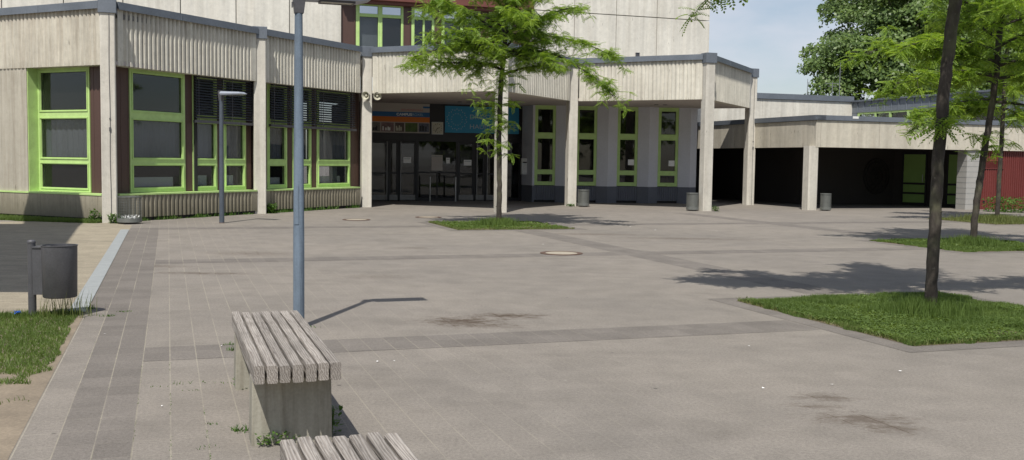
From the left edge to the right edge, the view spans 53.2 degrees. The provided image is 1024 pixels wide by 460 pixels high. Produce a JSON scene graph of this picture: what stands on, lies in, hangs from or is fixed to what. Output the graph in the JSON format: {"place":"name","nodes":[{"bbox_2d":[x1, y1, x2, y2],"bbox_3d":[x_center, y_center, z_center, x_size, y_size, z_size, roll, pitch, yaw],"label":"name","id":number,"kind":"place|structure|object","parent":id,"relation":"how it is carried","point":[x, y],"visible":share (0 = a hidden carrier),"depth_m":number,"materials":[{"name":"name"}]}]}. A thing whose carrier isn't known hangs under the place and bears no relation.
{"place":"outdoors","nodes":[
{"label":"outdoors","id":0,"kind":"place"},
{"bbox_2d":[0,308,81,404],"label":"lawn grass","id":1,"kind":"structure","parent":0,"point":[24,332],"depth_m":8.68,"materials":[{"name":"green plant"}]},
{"bbox_2d":[0,166,1023,459],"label":"ground","id":2,"kind":"structure","parent":0,"point":[814,394],"depth_m":8.87,"materials":[{"name":"grey concrete"}]},
{"bbox_2d":[0,312,84,459],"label":"lawn soil","id":3,"kind":"structure","parent":2,"relation":"on","point":[15,415],"depth_m":6.74,"materials":[{"name":"beige soil"}]},
{"bbox_2d":[38,291,105,319],"bbox_3d":[-4.352,0.706,10.103,0.600,0.298,0.452,-1,4,-28],"label":"tall grass tuft","id":4,"kind":"object","parent":3,"relation":"on","point":[71,310],"visible":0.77,"depth_m":10.06,"materials":[{"name":"green plant"}]},
{"bbox_2d":[0,213,101,222],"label":"verge grass","id":5,"kind":"structure","parent":2,"relation":"on","point":[12,217],"depth_m":24.19,"materials":[{"name":"green plant"}]},
{"bbox_2d":[27,240,77,313],"bbox_3d":[-4.505,0.499,10.097,0.453,0.807,0.340,3,4,28],"label":"post bin","id":6,"kind":"object","parent":2,"relation":"on","point":[53,268],"visible":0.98,"depth_m":9.97,"materials":[{"name":"grey metal"}]},
{"bbox_2d":[0,221,123,313],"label":"sand path","id":7,"kind":"structure","parent":2,"relation":"on","point":[93,241],"depth_m":17.43,"materials":[{"name":"beige sand"}]},
{"bbox_2d":[107,213,123,223],"bbox_3d":[-9.297,-0.280,23.951,0.404,0.247,0.395,1,4,0],"label":"weed plant","id":8,"kind":"object","parent":7,"relation":"on","point":[115,218],"visible":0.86,"depth_m":23.90,"materials":[{"name":"green plant"}]},
{"bbox_2d":[88,209,100,219],"bbox_3d":[-9.835,-0.349,24.057,0.343,0.354,0.301,1,4,0],"label":"weed plant","id":9,"kind":"object","parent":2,"relation":"on","point":[94,213],"visible":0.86,"depth_m":24.03,"materials":[{"name":"green plant"}]},
{"bbox_2d":[50,309,148,459],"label":"slab band","id":10,"kind":"object","parent":2,"relation":"on","point":[99,423],"visible":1,"depth_m":6.76,"materials":[{"name":"grey concrete"}]},
{"bbox_2d":[70,229,128,311],"bbox_3d":[-6.347,0.407,16.116,0.174,0.001,12.220,-1,4,-19],"label":"gutter","id":11,"kind":"object","parent":2,"relation":"on","point":[93,283],"visible":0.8,"depth_m":13.71,"materials":[{"name":"concrete"}]},
{"bbox_2d":[88,229,158,310],"bbox_3d":[-5.993,0.409,16.283,0.600,0.001,12.150,-1,4,-19],"label":"slab band","id":12,"kind":"object","parent":2,"relation":"on","point":[126,283],"visible":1,"depth_m":13.47,"materials":[{"name":"grey concrete"}]},
{"bbox_2d":[121,225,131,229],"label":"sand path","id":13,"kind":"structure","parent":2,"relation":"on","point":[126,227],"depth_m":22.60,"materials":[{"name":"beige sand"}]},
{"bbox_2d":[116,196,141,223],"bbox_3d":[-8.944,-0.465,23.892,0.560,0.650,0.560,1,4,0],"label":"wire bin","id":14,"kind":"object","parent":2,"relation":"on","point":[126,219],"visible":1,"depth_m":23.74,"materials":[{"name":"grey metal"}]},
{"bbox_2d":[81,303,320,459],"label":"weeds","id":15,"kind":"object","parent":2,"relation":"on","point":[235,429],"visible":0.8,"depth_m":6.62,"materials":[{"name":"green plant"}]},
{"bbox_2d":[218,91,245,222],"bbox_3d":[-6.666,-1.716,24.281,0.726,3.175,0.260,3,4,24],"label":"lamp post","id":16,"kind":"object","parent":2,"relation":"on","point":[221,94],"visible":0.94,"depth_m":24.35,"materials":[{"name":"metal"}]},
{"bbox_2d":[140,205,359,220],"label":"wall foot weeds","id":17,"kind":"object","parent":2,"relation":"on","point":[276,211],"depth_m":28.15,"materials":[{"name":"green plant"}]},
{"bbox_2d":[266,203,277,213],"bbox_3d":[-6.860,-0.626,29.074,0.398,0.307,0.402,1,4,0],"label":"weed plant","id":18,"kind":"object","parent":2,"relation":"on","point":[270,208],"visible":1,"depth_m":29.05,"materials":[{"name":"green plant"}]},
{"bbox_2d":[254,430,290,444],"bbox_3d":[-1.346,1.149,5.723,0.229,0.093,0.224,1,4,0],"label":"weed plant","id":19,"kind":"object","parent":2,"relation":"on","point":[277,434],"visible":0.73,"depth_m":5.66,"materials":[{"name":"green plant"}]},
{"bbox_2d":[130,226,430,229],"bbox_3d":[-5.124,-0.058,23.295,6.720,0.001,0.600,-1,4,-19],"label":"slab band","id":20,"kind":"object","parent":2,"relation":"on","point":[273,227],"visible":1,"depth_m":23.15,"materials":[{"name":"grey concrete"}]},
{"bbox_2d":[232,310,340,445],"bbox_3d":[-1.476,0.907,6.479,0.468,0.509,2.022,-1,4,-19],"label":"wooden bench","id":21,"kind":"object","parent":2,"relation":"on","point":[287,367],"visible":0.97,"depth_m":5.75,"materials":[{"name":"grey wood"}]},
{"bbox_2d":[291,0,369,317],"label":"lamp post","id":22,"kind":"object","parent":2,"relation":"on","point":[298,6],"visible":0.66,"depth_m":9.45,"materials":[{"name":"grey metal"}]},
{"bbox_2d":[332,405,344,433],"bbox_3d":[-1.041,1.091,5.900,0.126,0.192,0.143,3,4,24],"label":"weed plant","id":23,"kind":"object","parent":2,"relation":"on","point":[336,420],"visible":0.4,"depth_m":5.91,"materials":[{"name":"green plant"}]},
{"bbox_2d":[280,432,417,459],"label":"wooden bench","id":24,"kind":"object","parent":2,"relation":"on","point":[378,446],"visible":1,"depth_m":3.94,"materials":[{"name":"grey wood"}]},
{"bbox_2d":[342,219,369,220],"bbox_3d":[-4.035,-0.269,26.515,0.720,0.010,0.720,1,4,0],"label":"manhole cover","id":25,"kind":"object","parent":2,"relation":"on","point":[356,219],"visible":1,"depth_m":26.48,"materials":[{"name":"concrete"}]},
{"bbox_2d":[0,0,758,222],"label":"school building","id":26,"kind":"structure","parent":2,"relation":"on","point":[104,104],"depth_m":32.07,"materials":[{"name":"concrete"}]},
{"bbox_2d":[37,67,91,192],"bbox_3d":[-10.979,-2.463,25.090,1.800,3.040,0.108,3,4,26],"label":"window","id":27,"kind":"structure","parent":26,"relation":"in","point":[65,114],"depth_m":25.10,"materials":[{"name":"paint"}]},
{"bbox_2d":[128,68,185,192],"bbox_3d":[-8.935,-2.481,25.754,0.108,3.040,1.840,3,4,26],"label":"window","id":28,"kind":"structure","parent":26,"relation":"in","point":[137,115],"depth_m":25.75,"materials":[{"name":"paint"}]},
{"bbox_2d":[192,75,216,190],"bbox_3d":[-8.201,-2.572,27.229,0.108,3.040,0.900,3,4,26],"label":"window","id":29,"kind":"structure","parent":26,"relation":"in","point":[212,161],"depth_m":27.44,"materials":[{"name":"paint"}]},
{"bbox_2d":[222,80,245,189],"bbox_3d":[-7.689,-2.635,28.257,0.108,3.040,0.900,3,4,26],"label":"window","id":30,"kind":"structure","parent":26,"relation":"in","point":[241,161],"depth_m":28.43,"materials":[{"name":"paint"}]},
{"bbox_2d":[266,83,286,188],"bbox_3d":[-6.886,-2.734,29.868,0.108,3.040,0.890,3,4,26],"label":"window","id":31,"kind":"structure","parent":26,"relation":"in","point":[282,162],"depth_m":29.87,"materials":[{"name":"paint"}]},
{"bbox_2d":[292,88,310,187],"bbox_3d":[-6.372,-2.798,30.900,0.108,3.040,0.900,3,4,26],"label":"window","id":32,"kind":"structure","parent":26,"relation":"in","point":[307,162],"depth_m":31.15,"materials":[{"name":"paint"}]},
{"bbox_2d":[316,90,349,186],"bbox_3d":[-5.657,-2.886,32.335,0.108,3.040,1.750,3,4,26],"label":"window","id":33,"kind":"structure","parent":26,"relation":"in","point":[319,162],"depth_m":32.39,"materials":[{"name":"paint"}]},
{"bbox_2d":[362,91,369,99],"bbox_3d":[-4.726,-4.337,33.100,0.256,0.278,0.336,1,4,0],"label":"horn loudspeaker","id":34,"kind":"object","parent":26,"relation":"attached to","point":[365,95],"visible":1,"depth_m":33.01,"materials":[{"name":"grey metal"}]},
{"bbox_2d":[373,92,380,100],"bbox_3d":[-4.356,-4.340,33.215,0.256,0.278,0.336,1,4,0],"label":"horn loudspeaker","id":35,"kind":"object","parent":26,"relation":"attached to","point":[376,95],"visible":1,"depth_m":33.12,"materials":[{"name":"grey metal"}]},
{"bbox_2d":[356,4,402,46],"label":"window","id":36,"kind":"structure","parent":26,"relation":"in","point":[380,7],"depth_m":40.12,"materials":[{"name":"paint"}]},
{"bbox_2d":[372,141,387,199],"bbox_3d":[-5.150,-2.244,38.582,0.915,2.240,0.134,-1,4,-19],"label":"door","id":37,"kind":"structure","parent":26,"relation":"in","point":[379,148],"depth_m":38.67,"materials":[{"name":"black glass"}]},
{"bbox_2d":[389,141,397,199],"bbox_3d":[-4.504,-2.252,38.834,0.330,2.240,0.066,-1,4,-19],"label":"door","id":38,"kind":"structure","parent":26,"relation":"in","point":[393,145],"depth_m":38.82,"materials":[{"name":"black glass"}]},
{"bbox_2d":[372,102,429,132],"bbox_3d":[-4.406,-4.245,38.676,2.640,1.120,0.050,-1,4,-19],"label":"campus banner","id":39,"kind":"object","parent":26,"relation":"attached to","point":[400,118],"visible":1,"depth_m":38.72,"materials":[{"name":"plastic"}]},
{"bbox_2d":[403,157,410,162],"bbox_3d":[-3.995,-2.665,38.971,0.300,0.220,0.006,-1,4,-19],"label":"notice","id":40,"kind":"object","parent":26,"relation":"attached to","point":[406,159],"visible":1,"depth_m":38.97,"materials":[{"name":"white paper"}]},
{"bbox_2d":[399,141,415,199],"bbox_3d":[-3.974,-2.255,38.977,0.625,2.240,0.134,-1,4,-19],"label":"door","id":41,"kind":"structure","parent":26,"relation":"in","point":[407,172],"depth_m":39.01,"materials":[{"name":"black glass"}]},
{"bbox_2d":[411,7,433,44],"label":"window","id":42,"kind":"structure","parent":26,"relation":"in","point":[431,19],"depth_m":40.63,"materials":[{"name":"paint"}]},
{"bbox_2d":[431,155,442,170],"bbox_3d":[-2.887,-2.586,39.349,0.440,0.600,0.006,-1,4,-19],"label":"notice","id":43,"kind":"object","parent":26,"relation":"attached to","point":[436,162],"visible":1,"depth_m":39.35,"materials":[{"name":"white paper"}]},
{"bbox_2d":[431,122,442,134],"bbox_3d":[-2.864,-3.904,39.198,0.450,0.470,0.091,-1,4,-19],"label":"wall clock","id":44,"kind":"object","parent":26,"relation":"attached to","point":[436,127],"depth_m":39.16,"materials":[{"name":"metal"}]},
{"bbox_2d":[441,11,480,42],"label":"window","id":45,"kind":"structure","parent":26,"relation":"in","point":[449,20],"depth_m":41.00,"materials":[{"name":"paint"}]},
{"bbox_2d":[458,142,473,199],"bbox_3d":[-1.788,-2.277,39.747,0.610,2.240,0.066,-1,4,-19],"label":"door","id":46,"kind":"structure","parent":26,"relation":"in","point":[465,174],"depth_m":39.74,"materials":[{"name":"black glass"}]},
{"bbox_2d":[464,160,470,165],"bbox_3d":[-1.725,-2.617,39.738,0.310,0.220,0.006,-1,4,-19],"label":"notice","id":47,"kind":"object","parent":26,"relation":"attached to","point":[467,162],"visible":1,"depth_m":39.74,"materials":[{"name":"white paper"}]},
{"bbox_2d":[475,143,484,199],"bbox_3d":[-1.251,-2.280,39.891,0.360,2.240,0.134,-1,4,-19],"label":"door","id":48,"kind":"structure","parent":26,"relation":"in","point":[479,158],"depth_m":39.91,"materials":[{"name":"black glass"}]},
{"bbox_2d":[445,106,518,133],"bbox_3d":[-1.156,-4.275,39.771,3.000,1.020,0.044,-1,4,-19],"label":"school banner","id":49,"kind":"object","parent":26,"relation":"attached to","point":[461,119],"visible":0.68,"depth_m":39.60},
{"bbox_2d":[486,143,493,199],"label":"door","id":50,"kind":"structure","parent":26,"relation":"in","point":[489,161],"depth_m":40.06,"materials":[{"name":"black glass"}]},
{"bbox_2d":[521,158,526,174],"bbox_3d":[0.474,-2.483,39.900,0.230,0.630,0.165,-1,4,-19],"label":"mail box","id":51,"kind":"object","parent":26,"relation":"attached to","point":[524,166],"visible":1,"depth_m":39.83,"materials":[{"name":"grey metal"}]},
{"bbox_2d":[534,105,555,184],"bbox_3d":[1.268,-3.259,39.346,0.810,3.055,0.118,0,4,-6],"label":"window","id":52,"kind":"structure","parent":26,"relation":"in","point":[545,115],"depth_m":39.33,"materials":[{"name":"glass"}]},
{"bbox_2d":[577,106,596,185],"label":"window","id":53,"kind":"structure","parent":26,"relation":"in","point":[587,115],"depth_m":39.51,"materials":[{"name":"paint"}]},
{"bbox_2d":[617,107,637,185],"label":"window","id":54,"kind":"structure","parent":26,"relation":"in","point":[627,139],"depth_m":39.67,"materials":[{"name":"paint"}]},
{"bbox_2d":[628,159,633,164],"bbox_3d":[4.627,-2.631,39.732,0.240,0.220,0.005,0,4,-6],"label":"notice","id":55,"kind":"object","parent":26,"relation":"attached to","point":[630,162],"visible":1,"depth_m":39.73,"materials":[{"name":"white paper"}]},
{"bbox_2d":[657,108,678,186],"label":"window","id":56,"kind":"structure","parent":26,"relation":"in","point":[668,130],"depth_m":39.84,"materials":[{"name":"paint"}]},
{"bbox_2d":[668,161,674,165],"bbox_3d":[6.228,-2.601,39.902,0.240,0.220,0.005,0,4,-6],"label":"notice","id":57,"kind":"object","parent":26,"relation":"attached to","point":[671,163],"visible":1,"depth_m":39.90,"materials":[{"name":"white paper"}]},
{"bbox_2d":[155,252,624,263],"bbox_3d":[-1.739,0.446,16.591,7.660,0.001,0.580,-1,4,-19],"label":"slab band","id":58,"kind":"object","parent":2,"relation":"on","point":[361,258],"visible":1,"depth_m":16.43,"materials":[{"name":"grey concrete"}]},
{"bbox_2d":[540,251,582,254],"bbox_3d":[0.855,0.401,17.688,0.740,0.010,0.740,1,4,0],"label":"manhole cover","id":59,"kind":"object","parent":58,"relation":"on","point":[561,253],"visible":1,"depth_m":17.62,"materials":[{"name":"concrete"}]},
{"bbox_2d":[416,216,441,217],"bbox_3d":[-2.297,-0.353,28.104,0.720,0.010,0.720,1,4,0],"label":"manhole cover","id":60,"kind":"object","parent":2,"relation":"on","point":[428,217],"visible":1,"depth_m":27.93,"materials":[{"name":"concrete"}]},
{"bbox_2d":[429,177,430,201],"bbox_3d":[-3.089,-1.540,38.487,0.062,0.945,0.064,1,4,0],"label":"steel post","id":61,"kind":"object","parent":2,"relation":"on","point":[429,189],"visible":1,"depth_m":38.47,"materials":[{"name":"grey metal"}]},
{"bbox_2d":[143,320,819,360],"bbox_3d":[-0.035,0.973,9.208,6.180,0.001,0.600,-1,4,-19],"label":"slab band","id":62,"kind":"object","parent":2,"relation":"on","point":[336,345],"visible":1,"depth_m":9.20,"materials":[{"name":"grey concrete"}]},
{"bbox_2d":[428,221,574,229],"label":"bed edge grass","id":63,"kind":"structure","parent":2,"relation":"on","point":[456,227],"depth_m":23.74,"materials":[{"name":"green plant"}]},
{"bbox_2d":[432,216,567,229],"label":"grass patch","id":64,"kind":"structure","parent":63,"relation":"on","point":[493,222],"depth_m":24.69,"materials":[{"name":"green plant"}]},
{"bbox_2d":[395,0,635,219],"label":"locust tree","id":65,"kind":"object","parent":63,"relation":"on","point":[504,15],"visible":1,"depth_m":24.33,"materials":[{"name":"green plant"}]},
{"bbox_2d":[419,221,587,230],"bbox_3d":[-0.321,-0.109,24.982,3.340,0.001,3.340,-1,4,-19],"label":"bed edging","id":66,"kind":"object","parent":2,"relation":"on","point":[447,228],"visible":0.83,"depth_m":23.89,"materials":[{"name":"grey concrete"}]},
{"bbox_2d":[577,189,588,206],"bbox_3d":[2.515,-1.117,36.005,0.420,0.610,0.420,1,4,0],"label":"trash can","id":67,"kind":"object","parent":2,"relation":"on","point":[583,197],"visible":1,"depth_m":35.85,"materials":[{"name":"grey metal"}]},
{"bbox_2d":[560,223,760,225],"bbox_3d":[3.930,-0.157,26.536,5.650,0.001,0.600,-1,4,-19],"label":"slab band","id":68,"kind":"object","parent":2,"relation":"on","point":[658,224],"visible":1,"depth_m":26.48,"materials":[{"name":"grey concrete"}]},
{"bbox_2d":[518,231,846,293],"bbox_3d":[2.138,0.401,18.020,0.600,0.001,11.220,-1,4,-19],"label":"slab band","id":69,"kind":"object","parent":2,"relation":"on","point":[774,282],"visible":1,"depth_m":15.78,"materials":[{"name":"grey concrete"}]},
{"bbox_2d":[686,193,698,210],"bbox_3d":[6.013,-0.934,34.030,0.420,0.610,0.420,1,4,0],"label":"trash can","id":70,"kind":"object","parent":2,"relation":"on","point":[692,201],"visible":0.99,"depth_m":33.87,"materials":[{"name":"grey metal"}]},
{"bbox_2d":[649,247,924,254],"bbox_3d":[5.143,0.381,18.903,5.660,0.001,0.580,-1,4,-19],"label":"slab band","id":71,"kind":"object","parent":2,"relation":"on","point":[777,250],"visible":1,"depth_m":18.81,"materials":[{"name":"grey concrete"}]},
{"bbox_2d":[676,213,914,238],"bbox_3d":[7.051,-0.172,27.373,0.600,0.001,10.700,-1,4,-19],"label":"slab band","id":72,"kind":"object","parent":2,"relation":"on","point":[829,229],"visible":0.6,"depth_m":26.22,"materials":[{"name":"grey concrete"}]},
{"bbox_2d":[820,193,831,210],"bbox_3d":[10.874,-0.964,35.427,0.380,0.610,0.380,1,4,0],"label":"trash can","id":73,"kind":"object","parent":2,"relation":"on","point":[825,201],"visible":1,"depth_m":35.29,"materials":[{"name":"grey metal"}]},
{"bbox_2d":[817,0,887,83],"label":"broadleaf tree","id":74,"kind":"object","parent":2,"relation":"on","point":[820,8],"depth_m":81.25,"materials":[{"name":"green plant"}]},
{"bbox_2d":[697,115,1023,209],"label":"wing","id":75,"kind":"structure","parent":2,"relation":"on","point":[805,161],"depth_m":40.27,"materials":[{"name":"beige concrete"}]},
{"bbox_2d":[901,152,927,205],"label":"door","id":76,"kind":"structure","parent":75,"relation":"in","point":[914,164],"depth_m":41.22,"materials":[{"name":"metal"}]},
{"bbox_2d":[945,152,957,206],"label":"door","id":77,"kind":"structure","parent":75,"relation":"in","point":[951,173],"depth_m":40.12,"materials":[{"name":"metal"}]},
{"bbox_2d":[776,221,948,223],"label":"slab band","id":78,"kind":"object","parent":2,"relation":"on","point":[857,222],"visible":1,"depth_m":28.44,"materials":[{"name":"grey concrete"}]},
{"bbox_2d":[710,291,1023,352],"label":"bed edging","id":79,"kind":"object","parent":2,"relation":"on","point":[854,334],"visible":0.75,"depth_m":9.59,"materials":[{"name":"grey concrete"}]},
{"bbox_2d":[736,297,1023,345],"bbox_3d":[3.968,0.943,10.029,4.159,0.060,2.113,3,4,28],"label":"bed edge grass","id":80,"kind":"structure","parent":2,"relation":"on","point":[928,343],"depth_m":9.48,"materials":[{"name":"green plant"}]},
{"bbox_2d":[675,0,978,305],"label":"locust tree","id":81,"kind":"object","parent":80,"relation":"on","point":[944,120],"visible":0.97,"depth_m":10.79,"materials":[{"name":"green plant"}]},
{"bbox_2d":[742,290,1023,345],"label":"grass patch","id":82,"kind":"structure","parent":80,"relation":"on","point":[908,315],"depth_m":10.66,"materials":[{"name":"green plant"}]},
{"bbox_2d":[796,0,1023,116],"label":"broadleaf tree","id":83,"kind":"object","parent":2,"relation":"on","point":[899,15],"visible":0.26,"depth_m":60.80,"materials":[{"name":"green plant"}]},
{"bbox_2d":[852,89,1023,120],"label":"clerestory hall","id":84,"kind":"structure","parent":2,"relation":"on","point":[900,106],"depth_m":51.88,"materials":[{"name":"metal"}]},
{"bbox_2d":[857,104,1006,118],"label":"window","id":85,"kind":"structure","parent":84,"relation":"in","point":[895,111],"depth_m":52.53,"materials":[{"name":"paint"}]},
{"bbox_2d":[857,240,1023,253],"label":"bed edging","id":86,"kind":"object","parent":2,"relation":"on","point":[941,249],"visible":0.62,"depth_m":19.38,"materials":[{"name":"grey concrete"}]},
{"bbox_2d":[885,242,995,251],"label":"bed soil","id":87,"kind":"structure","parent":2,"relation":"on","point":[951,250],"depth_m":19.28,"materials":[{"name":"brown soil"}]},
{"bbox_2d":[832,0,1023,238],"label":"locust tree","id":88,"kind":"object","parent":87,"relation":"on","point":[968,74],"visible":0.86,"depth_m":20.35,"materials":[{"name":"green plant"}]},
{"bbox_2d":[869,233,1023,251],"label":"grass patch","id":89,"kind":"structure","parent":87,"relation":"on","point":[958,242],"depth_m":20.48,"materials":[{"name":"green plant"}]},
{"bbox_2d":[916,218,1023,224],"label":"bed edging","id":90,"kind":"object","parent":2,"relation":"on","point":[969,222],"visible":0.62,"depth_m":29.14,"materials":[{"name":"grey concrete"}]},
{"bbox_2d":[927,10,1019,90],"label":"broadleaf tree","id":91,"kind":"object","parent":2,"relation":"on","point":[980,81],"visible":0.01,"depth_m":57.67,"materials":[{"name":"green plant"}]},
{"bbox_2d":[981,196,1023,212],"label":"hedge","id":92,"kind":"object","parent":2,"relation":"on","point":[1009,201],"visible":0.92,"depth_m":36.33,"materials":[{"name":"green plant"}]},
{"label":"bed soil","id":93,"kind":"structure","parent":2,"relation":"on","visible":0},
{"bbox_2d":[896,0,1023,215],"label":"locust tree","id":94,"kind":"object","parent":93,"relation":"on","point":[957,108],"visible":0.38,"depth_m":29.81,"materials":[{"name":"green plant"}]},
{"bbox_2d":[928,212,1023,224],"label":"grass patch","id":95,"kind":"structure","parent":93,"relation":"on","point":[1002,219],"depth_m":29.57,"materials":[{"name":"green plant"}]},
{"bbox_2d":[303,0,876,158],"label":"sky","id":96,"kind":"structure","parent":0,"point":[768,36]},
{"bbox_2d":[714,93,853,120],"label":"hall block","id":97,"kind":"structure","parent":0,"point":[770,105],"depth_m":54.20,"materials":[{"name":"concrete"}]}
]}

